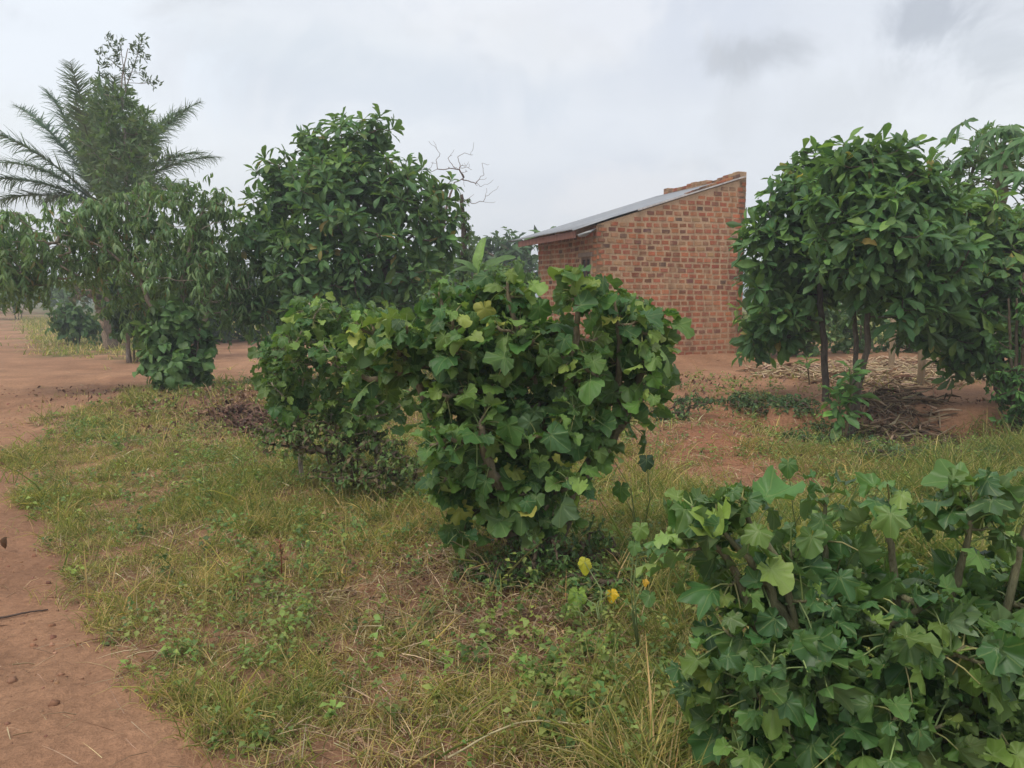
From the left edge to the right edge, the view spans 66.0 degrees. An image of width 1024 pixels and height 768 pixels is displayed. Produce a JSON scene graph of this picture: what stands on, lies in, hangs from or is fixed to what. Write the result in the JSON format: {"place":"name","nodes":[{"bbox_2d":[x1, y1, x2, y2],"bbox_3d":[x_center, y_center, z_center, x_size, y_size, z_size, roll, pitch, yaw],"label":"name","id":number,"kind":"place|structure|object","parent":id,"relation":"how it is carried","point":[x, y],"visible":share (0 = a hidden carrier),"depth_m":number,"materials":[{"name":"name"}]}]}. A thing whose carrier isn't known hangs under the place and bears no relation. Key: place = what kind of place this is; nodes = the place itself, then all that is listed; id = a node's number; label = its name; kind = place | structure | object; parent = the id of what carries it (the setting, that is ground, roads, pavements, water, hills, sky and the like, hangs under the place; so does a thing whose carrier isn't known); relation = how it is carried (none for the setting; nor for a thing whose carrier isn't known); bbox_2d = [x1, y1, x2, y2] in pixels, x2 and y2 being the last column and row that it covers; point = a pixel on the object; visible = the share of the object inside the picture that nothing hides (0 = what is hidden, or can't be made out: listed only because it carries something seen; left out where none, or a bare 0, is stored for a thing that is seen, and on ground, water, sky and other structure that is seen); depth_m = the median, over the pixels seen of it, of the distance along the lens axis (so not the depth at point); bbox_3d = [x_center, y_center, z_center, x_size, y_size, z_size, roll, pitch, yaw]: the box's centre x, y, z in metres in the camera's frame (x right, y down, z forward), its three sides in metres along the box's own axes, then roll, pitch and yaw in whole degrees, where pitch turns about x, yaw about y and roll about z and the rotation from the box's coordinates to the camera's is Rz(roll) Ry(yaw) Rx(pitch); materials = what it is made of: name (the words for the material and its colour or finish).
{"place":"outdoors","nodes":[
{"label":"outdoors","id":0,"kind":"place"},
{"bbox_2d":[0,328,332,767],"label":"dirt road","id":1,"kind":"structure","parent":0,"point":[18,377],"depth_m":3.60,"materials":[{"name":"red soil"}]},
{"bbox_2d":[0,609,47,618],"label":"fallen stick","id":2,"kind":"object","parent":1,"relation":"on","point":[8,616],"visible":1,"depth_m":3.95,"materials":[{"name":"brown wood"}]},
{"bbox_2d":[0,297,1023,767],"bbox_3d":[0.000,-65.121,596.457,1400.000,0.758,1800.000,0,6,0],"label":"ground","id":3,"kind":"structure","parent":0,"point":[718,365],"depth_m":4.97,"materials":[{"name":"red soil"}]},
{"bbox_2d":[1,288,78,312],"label":"background tree","id":4,"kind":"object","parent":3,"relation":"on","point":[52,300],"depth_m":61.90,"materials":[{"name":"green plant"}]},
{"bbox_2d":[0,279,85,319],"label":"track bush","id":5,"kind":"object","parent":3,"relation":"on","point":[61,294],"visible":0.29,"depth_m":47.40,"materials":[{"name":"green plant"}]},
{"bbox_2d":[44,298,102,345],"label":"roadside bush","id":6,"kind":"object","parent":3,"relation":"on","point":[71,321],"visible":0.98,"depth_m":25.68,"materials":[{"name":"green plant"}]},
{"bbox_2d":[65,282,107,348],"bbox_3d":[-12.772,-2.079,23.869,1.500,2.278,1.011,0,6,0],"label":"stump tree","id":7,"kind":"object","parent":3,"relation":"on","point":[96,308],"visible":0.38,"depth_m":23.78,"materials":[{"name":"green plant"}]},
{"bbox_2d":[53,275,165,308],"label":"background tree","id":8,"kind":"object","parent":3,"relation":"on","point":[92,299],"visible":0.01,"depth_m":69.56,"materials":[{"name":"green plant"}]},
{"bbox_2d":[0,58,225,348],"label":"palm tree","id":9,"kind":"object","parent":3,"relation":"on","point":[171,122],"visible":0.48,"depth_m":23.11,"materials":[{"name":"green plant"}]},
{"bbox_2d":[65,31,171,362],"bbox_3d":[-9.105,-4.300,18.560,2.135,7.736,2.381,-5,8,-37],"label":"silky oak","id":10,"kind":"object","parent":3,"relation":"on","point":[140,131],"visible":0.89,"depth_m":18.26,"materials":[{"name":"green plant"}]},
{"bbox_2d":[94,273,160,362],"bbox_3d":[-9.109,-1.622,19.016,1.794,2.326,1.580,4,8,32],"label":"dark bush","id":11,"kind":"object","parent":3,"relation":"on","point":[115,326],"visible":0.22,"depth_m":18.59,"materials":[{"name":"green plant"}]},
{"bbox_2d":[0,172,277,351],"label":"drooping tree","id":12,"kind":"object","parent":3,"relation":"on","point":[193,258],"visible":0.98,"depth_m":12.30,"materials":[{"name":"green plant"}]},
{"bbox_2d":[130,293,222,392],"bbox_3d":[-5.198,-0.539,12.234,1.283,1.741,1.219,-5,8,-40],"label":"climbing shrub","id":13,"kind":"object","parent":3,"relation":"on","point":[171,334],"visible":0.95,"depth_m":12.02,"materials":[{"name":"green plant"}]},
{"bbox_2d":[159,282,236,342],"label":"verge bush","id":14,"kind":"object","parent":3,"relation":"on","point":[192,302],"visible":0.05,"depth_m":26.62,"materials":[{"name":"green plant"}]},
{"bbox_2d":[198,400,284,440],"bbox_3d":[-3.180,0.434,9.744,1.004,0.421,2.425,-5,8,-36],"label":"leaf heap","id":15,"kind":"object","parent":3,"relation":"on","point":[240,421],"visible":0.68,"depth_m":9.80,"materials":[{"name":"plant"}]},
{"bbox_2d":[251,334,271,375],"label":"sapling","id":16,"kind":"object","parent":3,"relation":"on","point":[258,341],"visible":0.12,"depth_m":12.39,"materials":[{"name":"green plant"}]},
{"bbox_2d":[275,539,285,574],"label":"red seedling","id":17,"kind":"object","parent":3,"relation":"on","point":[281,551],"visible":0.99,"depth_m":4.50,"materials":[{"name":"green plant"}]},
{"bbox_2d":[220,259,340,301],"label":"background tree","id":18,"kind":"object","parent":3,"relation":"on","point":[257,279],"visible":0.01,"depth_m":58.82,"materials":[{"name":"green plant"}]},
{"bbox_2d":[207,306,366,342],"bbox_3d":[-8.163,-2.170,27.898,6.067,2.298,2.820,0,6,0],"label":"back bush","id":19,"kind":"object","parent":3,"relation":"on","point":[236,334],"visible":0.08,"depth_m":27.66,"materials":[{"name":"green plant"}]},
{"bbox_2d":[284,591,329,596],"bbox_3d":[-1.097,1.121,4.213,0.240,0.023,0.021,-1,6,-11],"label":"fallen stick","id":20,"kind":"object","parent":3,"relation":"on","point":[311,593],"visible":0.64,"depth_m":4.21,"materials":[{"name":"brown wood"}]},
{"bbox_2d":[247,291,420,482],"bbox_3d":[-1.515,0.094,6.439,1.532,1.692,1.174,1,6,10],"label":"jatropha shrub","id":21,"kind":"object","parent":3,"relation":"on","point":[285,362],"visible":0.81,"depth_m":6.31,"materials":[{"name":"green plant"}]},
{"bbox_2d":[248,415,426,503],"bbox_3d":[-1.498,0.610,6.331,1.780,0.711,0.800,3,7,23],"label":"undergrowth shrub","id":22,"kind":"object","parent":3,"relation":"on","point":[305,435],"visible":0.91,"depth_m":6.22,"materials":[{"name":"green plant"}]},
{"bbox_2d":[228,103,470,370],"bbox_3d":[-2.810,-2.284,13.201,4.239,4.834,2.546,0,6,0],"label":"broadleaf tree","id":23,"kind":"object","parent":3,"relation":"on","point":[326,193],"visible":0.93,"depth_m":12.99,"materials":[{"name":"green plant"}]},
{"bbox_2d":[351,730,435,759],"bbox_3d":[-0.451,1.290,2.796,0.374,0.030,0.102,3,7,28],"label":"fallen stick","id":24,"kind":"object","parent":3,"relation":"on","point":[395,754],"visible":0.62,"depth_m":2.75,"materials":[{"name":"brown wood"}]},
{"bbox_2d":[355,256,444,302],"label":"background tree","id":25,"kind":"object","parent":3,"relation":"on","point":[393,278],"visible":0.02,"depth_m":56.97,"materials":[{"name":"green plant"}]},
{"bbox_2d":[431,245,475,286],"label":"background tree","id":26,"kind":"object","parent":3,"relation":"on","point":[457,272],"visible":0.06,"depth_m":37.06,"materials":[{"name":"green plant"}]},
{"bbox_2d":[418,142,497,281],"bbox_3d":[-1.061,-2.560,15.831,1.583,4.531,0.847,0,6,0],"label":"bare tree","id":27,"kind":"object","parent":3,"relation":"on","point":[462,174],"visible":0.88,"depth_m":15.64,"materials":[{"name":"brown plant"}]},
{"bbox_2d":[454,194,474,288],"bbox_3d":[-0.881,-1.860,14.885,0.433,3.385,0.513,2,7,18],"label":"creeper post","id":28,"kind":"object","parent":3,"relation":"on","point":[466,236],"visible":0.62,"depth_m":14.73,"materials":[{"name":"green plant"}]},
{"bbox_2d":[416,256,541,307],"bbox_3d":[-0.394,-0.622,10.507,1.729,2.159,0.834,0,6,0],"label":"green shrub","id":29,"kind":"object","parent":3,"relation":"on","point":[528,275],"visible":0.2,"depth_m":10.34,"materials":[{"name":"green plant"}]},
{"bbox_2d":[450,238,515,273],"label":"banana plant","id":30,"kind":"object","parent":3,"relation":"on","point":[475,267],"visible":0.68,"depth_m":11.43,"materials":[{"name":"green plant"}]},
{"bbox_2d":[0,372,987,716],"bbox_3d":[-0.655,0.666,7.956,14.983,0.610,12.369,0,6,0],"label":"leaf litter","id":31,"kind":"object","parent":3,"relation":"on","point":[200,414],"visible":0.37,"depth_m":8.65,"materials":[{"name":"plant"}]},
{"bbox_2d":[460,225,537,293],"bbox_3d":[-0.270,-4.506,33.688,3.997,4.448,2.874,0,6,0],"label":"background tree","id":32,"kind":"object","parent":3,"relation":"on","point":[502,246],"visible":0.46,"depth_m":33.05,"materials":[{"name":"green plant"}]},
{"bbox_2d":[0,372,1009,761],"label":"soil crumbs","id":33,"kind":"object","parent":3,"relation":"on","point":[14,678],"visible":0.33,"depth_m":4.66,"materials":[{"name":"brown soil"}]},
{"bbox_2d":[0,358,1018,767],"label":"dry straw","id":34,"kind":"object","parent":3,"relation":"on","point":[404,610],"visible":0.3,"depth_m":3.87,"materials":[{"name":"beige plant"}]},
{"bbox_2d":[0,312,1023,767],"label":"grass","id":35,"kind":"structure","parent":3,"relation":"on","point":[594,746],"depth_m":4.34,"materials":[{"name":"green plant"}]},
{"bbox_2d":[1,366,1023,767],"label":"weeds","id":36,"kind":"object","parent":3,"relation":"on","point":[481,630],"visible":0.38,"depth_m":3.93,"materials":[{"name":"green plant"}]},
{"bbox_2d":[334,262,694,558],"bbox_3d":[-0.004,0.208,4.496,2.041,1.798,1.300,0,6,0],"label":"jatropha shrub","id":37,"kind":"object","parent":3,"relation":"on","point":[483,346],"visible":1,"depth_m":4.22,"materials":[{"name":"green plant"}]},
{"bbox_2d":[448,720,586,758],"bbox_3d":[0.029,1.231,2.775,0.533,0.065,0.047,-2,7,-18],"label":"fallen stick","id":38,"kind":"object","parent":3,"relation":"on","point":[470,745],"visible":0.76,"depth_m":2.76,"materials":[{"name":"brown wood"}]},
{"bbox_2d":[451,517,666,601],"bbox_3d":[0.285,0.944,4.281,1.240,0.400,0.650,0,6,0],"label":"undergrowth shrub","id":39,"kind":"object","parent":3,"relation":"on","point":[553,546],"visible":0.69,"depth_m":4.21,"materials":[{"name":"green plant"}]},
{"bbox_2d":[561,556,618,636],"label":"climbing weed","id":40,"kind":"object","parent":3,"relation":"on","point":[585,565],"visible":0.79,"depth_m":3.88,"materials":[{"name":"yellow plant"}]},
{"bbox_2d":[599,436,653,540],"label":"climbing weed","id":41,"kind":"object","parent":3,"relation":"on","point":[621,492],"visible":0.69,"depth_m":4.33,"materials":[{"name":"green plant"}]},
{"bbox_2d":[512,171,746,354],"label":"brick house","id":42,"kind":"structure","parent":3,"relation":"on","point":[669,248],"depth_m":16.59,"materials":[{"name":"brown brick"}]},
{"bbox_2d":[578,252,592,276],"bbox_3d":[1.544,-2.444,16.302,0.080,0.539,0.690,-2,7,-20],"label":"window","id":43,"kind":"structure","parent":42,"relation":"in","point":[586,260],"depth_m":16.30,"materials":[{"name":"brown wood"}]},
{"bbox_2d":[627,522,655,657],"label":"climbing weed","id":44,"kind":"object","parent":3,"relation":"on","point":[639,533],"visible":0.95,"depth_m":3.34,"materials":[{"name":"green plant"}]},
{"bbox_2d":[648,391,723,423],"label":"bank scrub","id":45,"kind":"object","parent":3,"relation":"on","point":[683,402],"visible":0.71,"depth_m":9.60,"materials":[{"name":"green plant"}]},
{"bbox_2d":[728,303,743,366],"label":"sapling","id":46,"kind":"object","parent":3,"relation":"on","point":[736,313],"visible":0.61,"depth_m":15.18,"materials":[{"name":"green plant"}]},
{"bbox_2d":[741,256,784,357],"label":"hedge bush","id":47,"kind":"object","parent":3,"relation":"on","point":[774,349],"visible":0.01,"depth_m":17.25,"materials":[{"name":"green plant"}]},
{"bbox_2d":[715,390,822,418],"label":"bank scrub","id":48,"kind":"object","parent":3,"relation":"on","point":[745,402],"visible":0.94,"depth_m":9.81,"materials":[{"name":"green plant"}]},
{"bbox_2d":[726,136,839,401],"bbox_3d":[3.794,-1.410,10.197,2.054,3.391,1.857,0,6,0],"label":"broadleaf tree","id":49,"kind":"object","parent":3,"relation":"on","point":[780,319],"visible":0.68,"depth_m":10.04,"materials":[{"name":"green plant"}]},
{"bbox_2d":[793,353,819,384],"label":"sapling","id":50,"kind":"object","parent":3,"relation":"on","point":[807,364],"visible":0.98,"depth_m":12.03,"materials":[{"name":"green plant"}]},
{"bbox_2d":[778,458,857,529],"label":"climbing weed","id":51,"kind":"object","parent":3,"relation":"on","point":[789,468],"visible":0.31,"depth_m":3.36,"materials":[{"name":"green plant"}]},
{"bbox_2d":[790,298,848,356],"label":"hedge bush","id":52,"kind":"object","parent":3,"relation":"on","point":[831,320],"visible":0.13,"depth_m":17.63,"materials":[{"name":"green plant"}]},
{"bbox_2d":[636,458,1023,767],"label":"jatropha shrub","id":53,"kind":"object","parent":3,"relation":"on","point":[797,676],"visible":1,"depth_m":2.25,"materials":[{"name":"green plant"}]},
{"bbox_2d":[777,417,896,446],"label":"bank scrub","id":54,"kind":"object","parent":3,"relation":"on","point":[816,428],"visible":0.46,"depth_m":8.64,"materials":[{"name":"green plant"}]},
{"bbox_2d":[817,359,879,443],"bbox_3d":[3.721,0.261,8.736,0.750,1.058,0.512,-5,8,-39],"label":"sapling","id":55,"kind":"object","parent":3,"relation":"on","point":[847,399],"visible":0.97,"depth_m":8.67,"materials":[{"name":"green plant"}]},
{"bbox_2d":[819,303,889,353],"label":"hedge bush","id":56,"kind":"object","parent":3,"relation":"on","point":[846,344],"visible":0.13,"depth_m":18.90,"materials":[{"name":"green plant"}]},
{"bbox_2d":[736,352,986,390],"bbox_3d":[6.882,-0.269,14.630,4.177,0.599,7.172,6,9,43],"label":"stalk pile","id":57,"kind":"object","parent":3,"relation":"on","point":[898,371],"visible":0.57,"depth_m":13.45,"materials":[{"name":"plant"}]},
{"bbox_2d":[888,318,896,365],"bbox_3d":[6.995,-0.700,14.509,0.138,1.015,0.129,0,6,0],"label":"wooden post","id":58,"kind":"object","parent":57,"relation":"on","point":[891,361],"visible":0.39,"depth_m":14.49,"materials":[{"name":"brown wood"}]},
{"bbox_2d":[787,122,993,438],"bbox_3d":[4.312,-1.023,8.873,2.420,3.695,1.646,-1,7,-13],"label":"broadleaf tree","id":59,"kind":"object","parent":3,"relation":"on","point":[894,234],"visible":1,"depth_m":8.60,"materials":[{"name":"green plant"}]},
{"bbox_2d":[872,310,917,352],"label":"hedge bush","id":60,"kind":"object","parent":3,"relation":"on","point":[908,348],"visible":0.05,"depth_m":19.12,"materials":[{"name":"green plant"}]},
{"bbox_2d":[830,379,965,447],"bbox_3d":[4.768,0.491,9.739,1.925,1.016,2.004,0,6,0],"label":"stalk heap","id":61,"kind":"object","parent":3,"relation":"on","point":[887,426],"visible":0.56,"depth_m":9.65,"materials":[{"name":"plant"}]},
{"bbox_2d":[916,349,925,385],"bbox_3d":[6.208,-0.254,11.949,0.131,0.746,0.143,0,6,0],"label":"wooden post","id":62,"kind":"object","parent":3,"relation":"on","point":[920,373],"visible":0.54,"depth_m":11.91,"materials":[{"name":"brown wood"}]},
{"bbox_2d":[840,440,1021,461],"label":"bank scrub","id":63,"kind":"object","parent":3,"relation":"on","point":[880,450],"visible":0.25,"depth_m":7.69,"materials":[{"name":"green plant"}]},
{"bbox_2d":[882,180,1023,403],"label":"broadleaf tree","id":64,"kind":"object","parent":3,"relation":"on","point":[962,355],"visible":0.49,"depth_m":9.60,"materials":[{"name":"green plant"}]},
{"bbox_2d":[926,120,1023,380],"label":"leafy tree","id":65,"kind":"object","parent":3,"relation":"on","point":[989,151],"visible":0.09,"depth_m":12.41,"materials":[{"name":"green plant"}]},
{"bbox_2d":[929,117,1023,383],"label":"papaya tree","id":66,"kind":"object","parent":3,"relation":"on","point":[1000,165],"visible":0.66,"depth_m":11.54,"materials":[{"name":"green plant"}]},
{"bbox_2d":[983,228,1023,435],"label":"feathery shrub","id":67,"kind":"object","parent":3,"relation":"on","point":[1013,396],"visible":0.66,"depth_m":9.23,"materials":[{"name":"green plant"}]},
{"bbox_2d":[0,0,1023,296],"label":"sky","id":68,"kind":"structure","parent":0,"point":[576,110],"materials":[{"name":"grey"}]},
{"bbox_2d":[524,226,555,239],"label":"banana plant","id":69,"kind":"object","parent":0,"point":[536,231],"visible":0.16,"depth_m":22.05,"materials":[{"name":"green plant"}]}
]}

